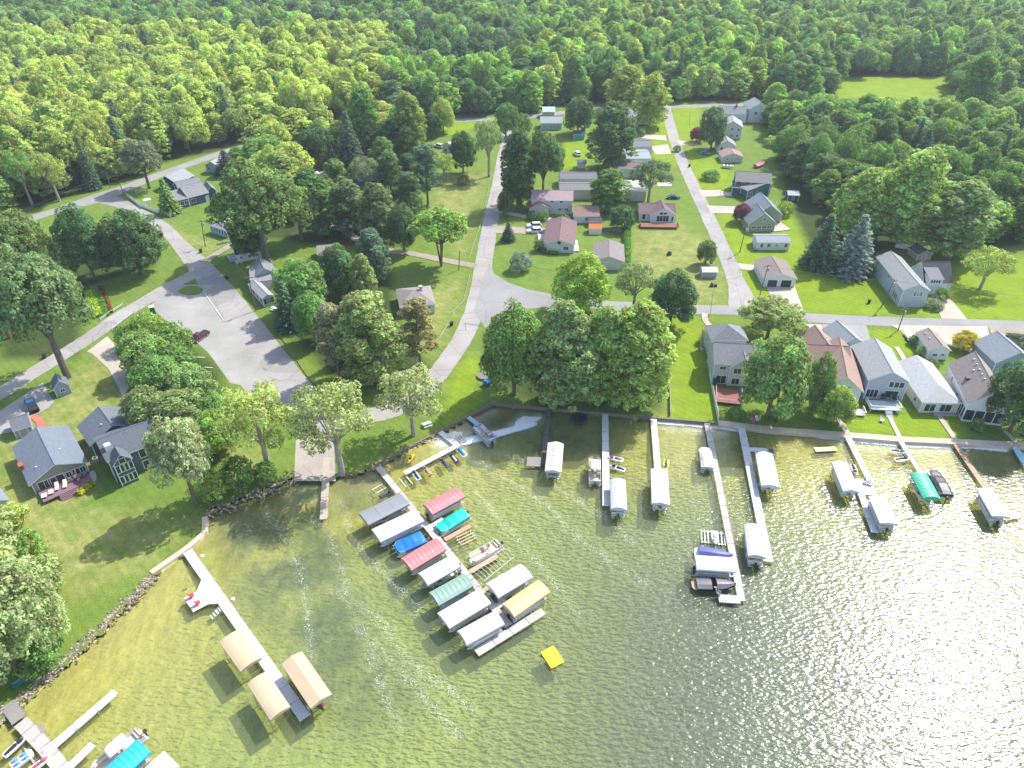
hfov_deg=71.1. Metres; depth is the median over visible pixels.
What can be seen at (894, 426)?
path
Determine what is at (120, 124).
broadleaf tree
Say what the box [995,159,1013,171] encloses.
broadleaf tree
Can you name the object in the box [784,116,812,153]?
broadleaf tree
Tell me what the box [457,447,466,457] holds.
jet ski
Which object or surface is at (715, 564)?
boat lift
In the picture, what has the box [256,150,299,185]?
broadleaf tree
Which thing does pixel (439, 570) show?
boat lift
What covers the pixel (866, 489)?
dock
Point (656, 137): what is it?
driveway
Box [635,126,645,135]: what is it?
shrub
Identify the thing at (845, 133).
broadleaf tree
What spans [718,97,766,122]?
house
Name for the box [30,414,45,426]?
path
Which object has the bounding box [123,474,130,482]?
window
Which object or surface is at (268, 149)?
broadleaf tree
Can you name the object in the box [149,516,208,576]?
sea wall
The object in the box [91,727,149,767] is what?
pontoon boat
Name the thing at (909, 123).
broadleaf tree
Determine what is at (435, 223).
broadleaf tree
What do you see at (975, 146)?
broadleaf tree
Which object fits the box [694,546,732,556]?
speedboat
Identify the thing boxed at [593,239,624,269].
garage
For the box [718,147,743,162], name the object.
shed
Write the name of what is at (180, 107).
broadleaf tree
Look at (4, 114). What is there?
broadleaf tree
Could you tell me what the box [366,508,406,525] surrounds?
speedboat
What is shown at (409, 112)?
broadleaf tree
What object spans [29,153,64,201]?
broadleaf tree
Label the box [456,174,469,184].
shrub
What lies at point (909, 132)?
broadleaf tree
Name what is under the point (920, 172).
broadleaf tree
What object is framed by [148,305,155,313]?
portable toilet
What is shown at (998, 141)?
broadleaf tree
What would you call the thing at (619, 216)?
broadleaf tree
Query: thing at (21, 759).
paddle boat
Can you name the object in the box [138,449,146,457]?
window
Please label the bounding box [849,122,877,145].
broadleaf tree
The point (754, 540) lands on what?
boat lift
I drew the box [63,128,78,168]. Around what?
broadleaf tree
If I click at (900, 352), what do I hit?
path
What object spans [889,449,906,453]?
jet ski
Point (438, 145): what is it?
suv
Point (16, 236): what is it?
broadleaf tree
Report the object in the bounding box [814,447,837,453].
swim raft
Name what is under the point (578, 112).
broadleaf tree
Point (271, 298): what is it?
window
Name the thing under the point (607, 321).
broadleaf tree
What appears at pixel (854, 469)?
jet ski
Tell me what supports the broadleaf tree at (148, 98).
on the ground
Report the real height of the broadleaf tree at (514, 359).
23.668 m
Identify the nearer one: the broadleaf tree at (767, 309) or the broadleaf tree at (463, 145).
the broadleaf tree at (767, 309)
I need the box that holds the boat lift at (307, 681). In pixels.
[281,651,331,717]
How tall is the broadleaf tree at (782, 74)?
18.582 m
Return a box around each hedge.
[74,480,95,495]
[83,289,104,317]
[91,290,110,316]
[98,284,113,312]
[543,250,558,254]
[622,222,631,265]
[732,193,748,198]
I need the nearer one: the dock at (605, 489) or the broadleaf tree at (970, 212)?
the dock at (605, 489)
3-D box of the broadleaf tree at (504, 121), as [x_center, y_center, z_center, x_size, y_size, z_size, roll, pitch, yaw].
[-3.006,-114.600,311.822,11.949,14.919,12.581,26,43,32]
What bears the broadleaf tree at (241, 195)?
on the ground
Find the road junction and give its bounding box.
[474,263,551,327]
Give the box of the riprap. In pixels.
[0,575,158,728]
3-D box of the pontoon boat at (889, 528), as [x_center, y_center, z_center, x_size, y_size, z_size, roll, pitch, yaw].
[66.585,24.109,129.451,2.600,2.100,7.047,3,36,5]
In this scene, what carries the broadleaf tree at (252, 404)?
on the ground
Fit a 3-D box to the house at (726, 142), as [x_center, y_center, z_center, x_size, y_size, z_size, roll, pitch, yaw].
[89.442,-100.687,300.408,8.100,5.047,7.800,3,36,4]
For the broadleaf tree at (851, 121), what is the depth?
286.27 m
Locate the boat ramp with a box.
[294,440,335,480]
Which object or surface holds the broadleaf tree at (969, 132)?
on the ground
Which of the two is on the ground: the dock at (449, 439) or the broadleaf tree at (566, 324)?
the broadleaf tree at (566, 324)
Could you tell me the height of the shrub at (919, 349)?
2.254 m
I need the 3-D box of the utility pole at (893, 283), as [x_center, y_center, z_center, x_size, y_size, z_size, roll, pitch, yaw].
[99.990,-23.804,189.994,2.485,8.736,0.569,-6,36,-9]
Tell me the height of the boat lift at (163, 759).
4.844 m
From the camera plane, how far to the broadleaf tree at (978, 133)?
266.70 m
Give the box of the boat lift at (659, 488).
[649,468,669,513]
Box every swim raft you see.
[541,646,563,668]
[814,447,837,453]
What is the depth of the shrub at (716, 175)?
270.63 m
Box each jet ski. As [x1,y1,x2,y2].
[2,736,26,757]
[29,755,50,767]
[379,490,394,498]
[411,470,421,480]
[422,465,431,476]
[439,457,448,467]
[449,453,458,463]
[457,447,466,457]
[608,455,622,461]
[610,464,625,471]
[663,459,668,469]
[711,531,717,543]
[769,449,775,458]
[850,464,857,474]
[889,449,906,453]
[893,456,909,461]
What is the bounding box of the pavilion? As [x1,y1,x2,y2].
[316,244,333,256]
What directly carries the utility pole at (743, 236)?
on the ground
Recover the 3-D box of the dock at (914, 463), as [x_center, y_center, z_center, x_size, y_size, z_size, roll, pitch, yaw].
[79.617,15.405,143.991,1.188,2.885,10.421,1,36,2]
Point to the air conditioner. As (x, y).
(95, 458)
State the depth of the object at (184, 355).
163.32 m
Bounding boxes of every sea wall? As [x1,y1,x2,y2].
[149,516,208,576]
[375,402,714,466]
[718,420,1023,450]
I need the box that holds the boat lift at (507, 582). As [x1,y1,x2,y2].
[486,564,532,610]
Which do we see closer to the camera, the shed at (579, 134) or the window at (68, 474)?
the window at (68, 474)
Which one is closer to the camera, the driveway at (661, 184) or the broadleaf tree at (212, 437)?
the broadleaf tree at (212, 437)
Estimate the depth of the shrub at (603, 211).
243.51 m
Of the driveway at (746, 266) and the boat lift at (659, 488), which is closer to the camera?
the boat lift at (659, 488)
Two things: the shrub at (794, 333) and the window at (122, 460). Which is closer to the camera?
the window at (122, 460)
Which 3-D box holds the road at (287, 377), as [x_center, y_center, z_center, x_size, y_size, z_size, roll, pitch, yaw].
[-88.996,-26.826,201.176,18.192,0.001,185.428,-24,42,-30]
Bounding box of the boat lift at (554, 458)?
[545,441,563,481]
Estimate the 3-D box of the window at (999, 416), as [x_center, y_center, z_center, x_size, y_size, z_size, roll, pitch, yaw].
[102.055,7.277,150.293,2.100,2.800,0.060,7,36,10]
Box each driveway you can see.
[87,337,131,398]
[201,232,256,261]
[327,222,476,267]
[493,208,550,219]
[635,134,666,140]
[652,144,670,153]
[657,182,671,185]
[678,140,696,144]
[699,190,721,196]
[707,205,734,212]
[738,263,753,270]
[767,286,802,312]
[807,324,822,330]
[892,325,988,351]
[931,295,966,318]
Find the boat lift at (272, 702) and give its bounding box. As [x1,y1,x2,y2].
[247,671,291,731]
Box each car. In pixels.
[667,194,679,199]
[700,151,710,155]
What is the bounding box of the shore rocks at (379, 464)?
[335,435,435,476]
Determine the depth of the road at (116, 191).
278.05 m
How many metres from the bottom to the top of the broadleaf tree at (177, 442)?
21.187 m
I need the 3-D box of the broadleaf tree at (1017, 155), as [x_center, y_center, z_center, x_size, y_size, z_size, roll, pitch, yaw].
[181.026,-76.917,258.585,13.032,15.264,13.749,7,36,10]
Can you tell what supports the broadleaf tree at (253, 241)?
on the ground
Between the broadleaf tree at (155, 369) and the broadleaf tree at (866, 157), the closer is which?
the broadleaf tree at (155, 369)
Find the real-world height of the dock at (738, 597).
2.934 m
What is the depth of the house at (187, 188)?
253.53 m
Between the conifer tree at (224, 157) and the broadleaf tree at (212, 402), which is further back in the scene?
the conifer tree at (224, 157)
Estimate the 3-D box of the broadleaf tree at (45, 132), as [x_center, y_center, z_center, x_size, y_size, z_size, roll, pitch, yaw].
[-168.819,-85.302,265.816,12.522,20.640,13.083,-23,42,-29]
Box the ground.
[0,65,1023,719]
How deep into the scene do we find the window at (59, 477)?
135.49 m
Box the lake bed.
[0,404,1023,767]
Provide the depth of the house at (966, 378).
152.64 m
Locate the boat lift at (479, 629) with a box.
[457,611,504,658]
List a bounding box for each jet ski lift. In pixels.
[23,739,42,763]
[372,482,385,493]
[399,474,412,487]
[455,434,465,443]
[455,529,476,550]
[699,528,729,549]
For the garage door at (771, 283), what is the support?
in the garage at (779, 276)
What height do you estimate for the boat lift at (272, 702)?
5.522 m
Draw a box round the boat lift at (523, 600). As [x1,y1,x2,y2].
[502,580,549,621]
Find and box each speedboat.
[316,702,323,710]
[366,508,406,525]
[421,563,461,588]
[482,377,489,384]
[691,577,735,590]
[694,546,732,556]
[722,164,733,167]
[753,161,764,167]
[895,243,909,249]
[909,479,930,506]
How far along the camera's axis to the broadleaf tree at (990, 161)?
247.89 m
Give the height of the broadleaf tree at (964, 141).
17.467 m
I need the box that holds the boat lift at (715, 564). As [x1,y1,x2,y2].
[694,555,735,579]
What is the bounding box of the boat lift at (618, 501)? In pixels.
[609,478,626,519]
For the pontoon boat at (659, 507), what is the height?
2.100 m
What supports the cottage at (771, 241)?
on the ground
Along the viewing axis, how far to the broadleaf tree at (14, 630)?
94.03 m
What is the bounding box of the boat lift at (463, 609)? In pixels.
[437,589,490,637]
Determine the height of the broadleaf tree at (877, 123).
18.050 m
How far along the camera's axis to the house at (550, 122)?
324.57 m
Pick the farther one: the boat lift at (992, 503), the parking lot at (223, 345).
the parking lot at (223, 345)
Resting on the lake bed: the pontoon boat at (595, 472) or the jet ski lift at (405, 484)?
the jet ski lift at (405, 484)
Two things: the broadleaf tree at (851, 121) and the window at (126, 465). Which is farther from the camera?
the broadleaf tree at (851, 121)
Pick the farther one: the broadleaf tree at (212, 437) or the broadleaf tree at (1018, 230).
the broadleaf tree at (1018, 230)
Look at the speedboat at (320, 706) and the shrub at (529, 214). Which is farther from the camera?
the shrub at (529, 214)
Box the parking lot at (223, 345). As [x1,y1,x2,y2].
[151,285,285,403]
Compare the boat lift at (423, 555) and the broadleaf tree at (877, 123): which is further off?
the broadleaf tree at (877, 123)
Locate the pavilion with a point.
(320, 248)
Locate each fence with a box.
[126,193,175,216]
[271,325,314,384]
[451,275,469,312]
[469,172,491,256]
[602,227,621,233]
[669,379,670,415]
[709,369,718,419]
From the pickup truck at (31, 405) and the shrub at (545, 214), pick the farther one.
the shrub at (545, 214)
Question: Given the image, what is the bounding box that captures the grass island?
[178,286,202,294]
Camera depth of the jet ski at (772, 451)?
143.67 m
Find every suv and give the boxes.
[433,143,441,147]
[527,221,541,227]
[527,226,541,233]
[573,151,580,155]
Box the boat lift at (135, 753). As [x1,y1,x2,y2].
[106,740,151,767]
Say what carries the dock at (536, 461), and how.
in the lake water
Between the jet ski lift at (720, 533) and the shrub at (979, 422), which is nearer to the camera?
the jet ski lift at (720, 533)
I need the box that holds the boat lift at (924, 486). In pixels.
[906,472,940,509]
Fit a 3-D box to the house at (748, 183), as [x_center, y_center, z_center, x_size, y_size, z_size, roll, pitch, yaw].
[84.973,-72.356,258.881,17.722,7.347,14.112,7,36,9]
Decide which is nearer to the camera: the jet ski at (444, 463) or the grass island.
the jet ski at (444, 463)
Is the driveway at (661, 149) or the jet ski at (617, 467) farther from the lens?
the driveway at (661, 149)
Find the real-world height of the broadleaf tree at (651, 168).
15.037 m
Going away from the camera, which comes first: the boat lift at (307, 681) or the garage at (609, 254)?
the boat lift at (307, 681)
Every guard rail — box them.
[99,303,122,319]
[111,310,133,329]
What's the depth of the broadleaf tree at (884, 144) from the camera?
267.86 m
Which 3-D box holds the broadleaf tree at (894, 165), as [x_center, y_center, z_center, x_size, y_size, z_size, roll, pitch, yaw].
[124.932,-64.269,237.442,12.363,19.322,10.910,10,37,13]
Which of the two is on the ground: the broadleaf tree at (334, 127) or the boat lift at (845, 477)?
the broadleaf tree at (334, 127)
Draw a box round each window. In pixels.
[36,479,51,489]
[47,473,65,485]
[65,471,73,478]
[70,467,81,475]
[79,465,86,472]
[115,465,121,473]
[118,457,125,463]
[119,463,126,471]
[120,476,126,483]
[123,462,130,470]
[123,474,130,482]
[127,461,133,468]
[127,472,134,480]
[131,471,137,478]
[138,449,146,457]
[142,458,151,468]
[263,298,269,304]
[267,296,273,303]
[656,215,662,221]
[662,215,668,221]
[716,375,726,383]
[731,378,739,384]
[733,368,741,373]
[864,389,879,397]
[884,390,899,397]
[888,381,895,387]
[893,382,900,387]
[898,382,905,388]
[923,404,936,411]
[937,404,952,411]
[958,402,963,415]
[960,405,965,417]
[961,409,975,420]
[971,410,986,420]
[983,412,996,422]
[991,413,1005,424]
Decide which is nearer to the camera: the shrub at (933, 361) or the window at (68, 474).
the window at (68, 474)
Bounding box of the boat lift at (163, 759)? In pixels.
[145,751,181,767]
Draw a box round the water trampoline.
[570,412,587,423]
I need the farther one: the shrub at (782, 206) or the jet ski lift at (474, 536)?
the shrub at (782, 206)
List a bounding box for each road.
[0,263,213,399]
[21,103,843,221]
[90,193,326,440]
[307,119,519,435]
[491,295,1023,328]
[663,106,754,307]
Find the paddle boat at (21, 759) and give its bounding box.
[9,749,33,767]
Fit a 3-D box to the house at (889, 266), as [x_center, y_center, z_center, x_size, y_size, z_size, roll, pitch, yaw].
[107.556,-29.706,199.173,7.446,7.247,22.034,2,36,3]
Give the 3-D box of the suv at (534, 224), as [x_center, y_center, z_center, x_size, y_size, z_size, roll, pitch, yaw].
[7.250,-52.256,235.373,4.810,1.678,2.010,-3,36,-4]
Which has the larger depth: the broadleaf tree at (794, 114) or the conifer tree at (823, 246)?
the broadleaf tree at (794, 114)
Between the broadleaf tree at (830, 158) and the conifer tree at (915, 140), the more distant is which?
the conifer tree at (915, 140)
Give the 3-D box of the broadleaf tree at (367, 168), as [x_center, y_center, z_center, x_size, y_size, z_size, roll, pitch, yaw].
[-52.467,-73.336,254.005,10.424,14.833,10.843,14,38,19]
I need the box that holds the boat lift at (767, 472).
[754,451,779,494]
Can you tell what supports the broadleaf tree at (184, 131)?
on the ground
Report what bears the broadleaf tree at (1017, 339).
on the ground
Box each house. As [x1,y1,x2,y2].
[0,488,10,510]
[12,426,91,504]
[77,406,162,486]
[157,167,216,208]
[248,257,276,306]
[356,162,383,181]
[528,190,572,213]
[538,216,578,252]
[540,116,562,129]
[572,205,599,222]
[638,200,678,228]
[703,324,759,406]
[714,135,736,151]
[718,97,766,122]
[721,171,771,199]
[726,115,742,139]
[740,192,790,231]
[793,325,866,416]
[851,337,910,416]
[873,251,930,307]
[899,355,962,416]
[944,351,1012,425]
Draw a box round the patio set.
[68,468,85,480]
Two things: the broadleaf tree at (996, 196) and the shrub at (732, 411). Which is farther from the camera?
the broadleaf tree at (996, 196)
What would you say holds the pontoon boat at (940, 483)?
on the lake water
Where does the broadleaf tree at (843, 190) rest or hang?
on the ground
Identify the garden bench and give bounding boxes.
[11,678,26,688]
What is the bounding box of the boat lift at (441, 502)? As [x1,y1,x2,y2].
[422,487,464,520]
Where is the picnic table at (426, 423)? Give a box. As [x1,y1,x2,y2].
[421,421,431,428]
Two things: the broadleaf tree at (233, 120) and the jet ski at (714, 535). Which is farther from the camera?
the broadleaf tree at (233, 120)
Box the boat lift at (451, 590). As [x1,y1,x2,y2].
[429,574,473,608]
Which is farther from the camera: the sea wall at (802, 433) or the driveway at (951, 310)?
the driveway at (951, 310)
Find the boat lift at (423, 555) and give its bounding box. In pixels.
[401,538,446,581]
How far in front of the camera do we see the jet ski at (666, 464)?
140.86 m
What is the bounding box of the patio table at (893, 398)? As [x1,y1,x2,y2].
[888,394,899,401]
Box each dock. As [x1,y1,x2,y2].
[0,690,120,767]
[183,549,311,727]
[319,457,329,524]
[375,465,545,656]
[403,430,460,474]
[443,524,471,541]
[466,416,495,436]
[468,555,497,573]
[526,409,551,473]
[601,414,609,512]
[650,419,660,467]
[704,423,745,611]
[738,428,773,569]
[845,437,878,539]
[898,441,922,471]
[953,444,1021,526]
[1012,447,1023,467]
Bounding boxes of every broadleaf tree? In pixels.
[0,107,19,137]
[0,124,34,191]
[0,149,28,201]
[0,149,35,204]
[0,176,19,213]
[0,208,55,262]
[0,506,18,560]
[0,552,56,681]
[0,568,70,656]
[0,659,10,685]
[13,116,42,153]
[18,153,58,191]
[21,159,72,196]
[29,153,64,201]
[35,116,73,162]
[37,125,76,179]
[45,131,85,183]
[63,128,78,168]
[68,108,89,129]
[71,123,106,179]
[73,110,113,149]
[79,110,109,138]
[92,147,123,179]
[100,115,127,146]
[107,138,148,175]
[115,328,174,376]
[117,138,162,188]
[118,384,176,424]
[119,111,133,137]
[124,119,160,147]
[125,352,178,401]
[127,103,172,157]
[140,92,167,142]
[141,414,213,505]
[144,387,207,430]
[157,99,200,148]
[163,361,219,402]
[169,87,196,143]
[172,119,198,152]
[178,112,211,147]
[187,392,234,430]
[194,408,235,454]
[203,111,227,143]
[204,156,303,259]
[214,380,298,475]
[219,108,246,140]
[225,221,267,256]
[227,146,248,163]
[236,104,260,134]
[237,133,288,168]
[238,120,266,155]
[245,151,265,167]
[255,143,274,165]
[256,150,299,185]
[259,114,280,135]
[261,121,292,142]
[265,104,288,122]
[270,258,330,307]
[274,182,318,240]
[275,141,314,167]
[278,107,312,152]
[284,377,375,476]
[291,290,330,342]
[293,166,320,193]
[298,122,336,166]
[304,106,328,129]
[309,116,329,153]
[315,102,333,123]
[317,242,354,297]
[319,158,352,186]
[323,178,363,231]
[324,178,334,191]
[328,120,362,159]
[346,85,381,155]
[348,156,378,186]
[355,181,394,239]
[367,136,397,182]
[369,118,407,158]
[370,100,391,114]
[373,112,387,123]
[373,362,442,436]
[382,105,396,119]
[386,92,420,109]
[386,202,418,251]
[389,90,427,155]
[396,153,419,189]
[406,204,467,266]
[422,112,442,136]
[430,97,455,131]
[431,153,455,180]
[448,130,477,172]
[473,118,503,176]
[478,297,547,395]
[494,102,519,136]
[497,189,514,215]
[500,129,538,207]
[529,298,599,412]
[562,96,594,129]
[576,305,635,406]
[584,100,638,167]
[588,168,633,211]
[601,298,678,411]
[603,64,644,107]
[608,205,635,228]
[614,262,658,304]
[628,159,673,202]
[632,71,673,126]
[648,267,699,325]
[690,126,701,141]
[696,239,717,263]
[699,105,728,149]
[731,202,752,221]
[736,293,808,338]
[737,331,813,420]
[764,62,799,94]
[770,125,803,159]
[778,122,811,164]
[781,136,829,181]
[783,110,801,129]
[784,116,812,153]
[801,132,834,173]
[801,151,842,191]
[805,351,838,409]
[807,126,824,137]
[809,113,830,129]
[809,169,844,207]
[815,120,841,134]
[815,125,841,145]
[815,385,858,424]
[820,158,867,181]
[825,160,853,186]
[826,182,851,216]
[829,133,845,147]
[830,110,849,133]
[831,167,892,239]
[833,132,863,160]
[833,164,874,193]
[836,117,860,135]
[836,127,872,161]
[839,122,872,142]
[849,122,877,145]
[849,144,890,167]
[860,117,872,122]
[863,119,887,140]
[870,146,955,245]
[871,146,896,168]
[873,141,888,148]
[877,118,900,146]
[882,112,898,121]
[883,161,901,183]
[888,139,912,155]
[892,143,910,163]
[894,117,907,139]
[899,121,916,135]
[900,125,933,145]
[917,179,1000,257]
[920,117,948,144]
[930,143,957,155]
[933,117,961,142]
[936,133,957,150]
[937,172,970,220]
[942,150,973,180]
[945,136,974,151]
[950,51,1002,104]
[951,329,980,350]
[955,126,977,143]
[959,139,985,166]
[960,246,1018,289]
[962,152,975,176]
[970,146,1004,176]
[970,175,991,188]
[971,130,994,144]
[973,169,994,179]
[975,131,1005,156]
[983,196,1018,242]
[988,170,1022,210]
[990,131,1010,145]
[991,161,1023,206]
[993,193,1005,204]
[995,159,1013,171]
[1002,149,1023,171]
[1003,179,1023,219]
[1004,202,1023,241]
[1004,332,1023,349]
[1006,137,1023,155]
[1010,132,1023,145]
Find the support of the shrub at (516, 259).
on the ground
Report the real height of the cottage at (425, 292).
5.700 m
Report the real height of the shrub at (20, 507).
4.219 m
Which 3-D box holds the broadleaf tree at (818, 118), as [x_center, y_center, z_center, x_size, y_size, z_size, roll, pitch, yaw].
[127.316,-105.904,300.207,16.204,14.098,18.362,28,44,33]
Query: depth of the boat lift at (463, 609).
111.18 m
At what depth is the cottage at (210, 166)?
277.14 m
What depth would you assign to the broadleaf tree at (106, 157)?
267.29 m
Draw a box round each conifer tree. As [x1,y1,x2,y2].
[75,137,102,190]
[105,115,127,173]
[157,178,185,216]
[213,150,237,178]
[313,301,343,377]
[321,140,337,170]
[336,111,364,172]
[375,150,403,195]
[395,171,424,216]
[396,297,439,369]
[411,143,442,204]
[500,222,516,243]
[797,214,839,276]
[806,107,814,126]
[826,214,874,283]
[892,153,903,165]
[908,118,925,148]
[910,129,934,153]
[998,131,1012,156]
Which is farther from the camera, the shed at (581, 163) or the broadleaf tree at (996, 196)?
the shed at (581, 163)
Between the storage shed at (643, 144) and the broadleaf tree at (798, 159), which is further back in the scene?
the storage shed at (643, 144)
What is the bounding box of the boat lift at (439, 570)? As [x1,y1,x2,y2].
[418,555,460,590]
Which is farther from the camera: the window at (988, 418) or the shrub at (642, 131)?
the shrub at (642, 131)
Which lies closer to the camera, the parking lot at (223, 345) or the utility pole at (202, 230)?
the parking lot at (223, 345)
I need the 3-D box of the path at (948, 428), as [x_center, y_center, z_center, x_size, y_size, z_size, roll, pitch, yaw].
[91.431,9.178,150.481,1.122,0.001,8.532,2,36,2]
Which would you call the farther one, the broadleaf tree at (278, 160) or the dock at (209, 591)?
the broadleaf tree at (278, 160)
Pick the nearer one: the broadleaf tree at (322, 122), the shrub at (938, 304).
the shrub at (938, 304)
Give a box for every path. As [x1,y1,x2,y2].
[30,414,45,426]
[702,313,711,324]
[837,418,850,434]
[888,417,901,437]
[895,347,905,359]
[937,416,958,440]
[1003,430,1019,443]
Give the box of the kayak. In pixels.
[407,453,414,463]
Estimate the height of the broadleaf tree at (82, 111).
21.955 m
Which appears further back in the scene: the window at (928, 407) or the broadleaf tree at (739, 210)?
the broadleaf tree at (739, 210)
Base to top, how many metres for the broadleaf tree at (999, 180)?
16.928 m
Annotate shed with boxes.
[8,412,32,438]
[50,373,71,397]
[542,106,554,115]
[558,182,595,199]
[559,171,596,181]
[572,130,585,139]
[576,160,586,167]
[588,223,601,234]
[589,217,601,222]
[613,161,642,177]
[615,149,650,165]
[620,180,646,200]
[631,139,652,154]
[699,266,717,278]
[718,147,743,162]
[785,190,799,201]
[908,243,932,260]
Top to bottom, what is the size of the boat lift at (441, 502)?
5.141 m
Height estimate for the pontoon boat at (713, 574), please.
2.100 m
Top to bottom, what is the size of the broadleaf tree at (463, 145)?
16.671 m
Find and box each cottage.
[204,156,224,172]
[208,218,236,237]
[226,241,261,262]
[396,285,435,316]
[442,141,459,154]
[627,108,647,126]
[752,234,791,249]
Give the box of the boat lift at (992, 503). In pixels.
[971,488,1008,527]
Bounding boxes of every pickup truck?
[24,397,39,413]
[190,329,209,343]
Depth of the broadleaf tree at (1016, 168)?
232.84 m
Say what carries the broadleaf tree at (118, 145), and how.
on the ground
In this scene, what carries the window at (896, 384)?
in the house at (881, 370)
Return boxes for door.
[18,428,28,437]
[601,262,612,269]
[766,280,777,286]
[780,280,791,286]
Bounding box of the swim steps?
[210,607,221,619]
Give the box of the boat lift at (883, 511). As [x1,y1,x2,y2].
[868,496,898,535]
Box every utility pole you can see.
[112,168,123,193]
[197,221,205,245]
[244,276,255,310]
[739,226,749,252]
[759,265,771,296]
[880,279,897,307]
[898,308,908,329]
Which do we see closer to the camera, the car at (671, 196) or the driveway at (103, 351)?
the driveway at (103, 351)
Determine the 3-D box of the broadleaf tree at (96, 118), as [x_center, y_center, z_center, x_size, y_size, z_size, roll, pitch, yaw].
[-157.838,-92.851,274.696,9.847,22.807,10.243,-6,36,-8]
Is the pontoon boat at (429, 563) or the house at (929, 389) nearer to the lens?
the pontoon boat at (429, 563)
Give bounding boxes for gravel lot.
[0,383,53,433]
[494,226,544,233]
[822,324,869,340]
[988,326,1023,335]
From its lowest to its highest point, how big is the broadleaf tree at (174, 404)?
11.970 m
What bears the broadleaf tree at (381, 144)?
on the ground
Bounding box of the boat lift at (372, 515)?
[358,493,409,527]
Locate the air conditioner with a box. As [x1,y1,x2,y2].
[92,456,98,462]
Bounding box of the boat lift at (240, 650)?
[219,629,262,683]
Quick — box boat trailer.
[902,328,913,340]
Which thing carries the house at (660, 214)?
on the ground
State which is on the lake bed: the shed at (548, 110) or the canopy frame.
the canopy frame
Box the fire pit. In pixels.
[477,371,488,380]
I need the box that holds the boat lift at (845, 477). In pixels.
[829,461,859,501]
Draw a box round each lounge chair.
[41,491,48,498]
[54,481,58,489]
[62,479,66,487]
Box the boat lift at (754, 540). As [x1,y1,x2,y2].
[741,523,765,567]
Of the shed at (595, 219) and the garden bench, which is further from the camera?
the shed at (595, 219)
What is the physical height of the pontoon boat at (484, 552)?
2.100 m
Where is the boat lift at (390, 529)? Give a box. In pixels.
[371,509,424,552]
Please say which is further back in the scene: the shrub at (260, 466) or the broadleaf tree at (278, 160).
the broadleaf tree at (278, 160)
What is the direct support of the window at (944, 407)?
in the house at (929, 389)
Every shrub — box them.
[0,501,30,527]
[4,527,50,560]
[10,634,63,680]
[22,553,66,593]
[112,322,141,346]
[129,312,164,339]
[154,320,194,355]
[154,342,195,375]
[197,467,231,502]
[218,454,256,493]
[250,460,277,485]
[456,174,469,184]
[509,251,533,272]
[516,113,532,133]
[526,211,537,219]
[533,239,546,251]
[537,211,548,219]
[551,211,570,218]
[598,200,609,212]
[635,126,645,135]
[673,145,681,151]
[698,328,705,343]
[701,169,720,179]
[727,406,745,420]
[764,135,775,145]
[777,200,794,216]
[787,327,799,342]
[868,260,875,272]
[907,335,918,345]
[916,346,925,355]
[923,298,944,311]
[927,358,940,367]
[934,287,952,300]
[970,417,984,432]
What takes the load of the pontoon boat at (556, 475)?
on the lake water
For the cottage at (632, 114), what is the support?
on the ground
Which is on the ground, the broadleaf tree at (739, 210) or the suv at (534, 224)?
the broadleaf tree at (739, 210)
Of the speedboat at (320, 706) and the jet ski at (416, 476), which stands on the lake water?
the speedboat at (320, 706)
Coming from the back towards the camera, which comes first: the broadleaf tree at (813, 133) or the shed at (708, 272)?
the broadleaf tree at (813, 133)
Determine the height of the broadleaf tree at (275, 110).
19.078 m
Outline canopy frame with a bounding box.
[472,548,513,592]
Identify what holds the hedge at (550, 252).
on the ground
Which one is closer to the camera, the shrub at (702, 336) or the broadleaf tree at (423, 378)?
the broadleaf tree at (423, 378)
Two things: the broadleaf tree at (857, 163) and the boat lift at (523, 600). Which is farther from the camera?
the broadleaf tree at (857, 163)
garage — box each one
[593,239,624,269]
[753,255,797,286]
[822,320,862,347]
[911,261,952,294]
[915,327,951,359]
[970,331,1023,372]
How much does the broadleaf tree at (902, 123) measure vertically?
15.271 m
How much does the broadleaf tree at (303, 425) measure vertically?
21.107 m
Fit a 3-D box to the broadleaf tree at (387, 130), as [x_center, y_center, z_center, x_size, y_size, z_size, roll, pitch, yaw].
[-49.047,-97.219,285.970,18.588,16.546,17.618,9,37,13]
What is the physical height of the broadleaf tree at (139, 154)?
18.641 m
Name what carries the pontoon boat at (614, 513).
on the lake water
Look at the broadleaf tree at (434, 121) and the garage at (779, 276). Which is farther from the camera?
the broadleaf tree at (434, 121)
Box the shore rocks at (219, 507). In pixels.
[205,470,297,517]
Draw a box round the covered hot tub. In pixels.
[89,470,96,484]
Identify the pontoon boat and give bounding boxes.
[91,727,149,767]
[137,758,150,767]
[375,524,422,546]
[392,531,427,557]
[405,553,444,574]
[424,501,462,521]
[433,590,470,609]
[434,508,470,536]
[442,607,488,631]
[461,628,501,649]
[466,539,504,566]
[472,424,495,447]
[490,582,527,602]
[504,598,545,623]
[546,472,559,479]
[589,457,600,489]
[611,510,624,521]
[652,505,666,511]
[693,564,732,578]
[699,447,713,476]
[744,534,763,570]
[756,463,774,492]
[831,467,854,498]
[869,504,893,534]
[925,470,953,503]
[975,496,1004,528]

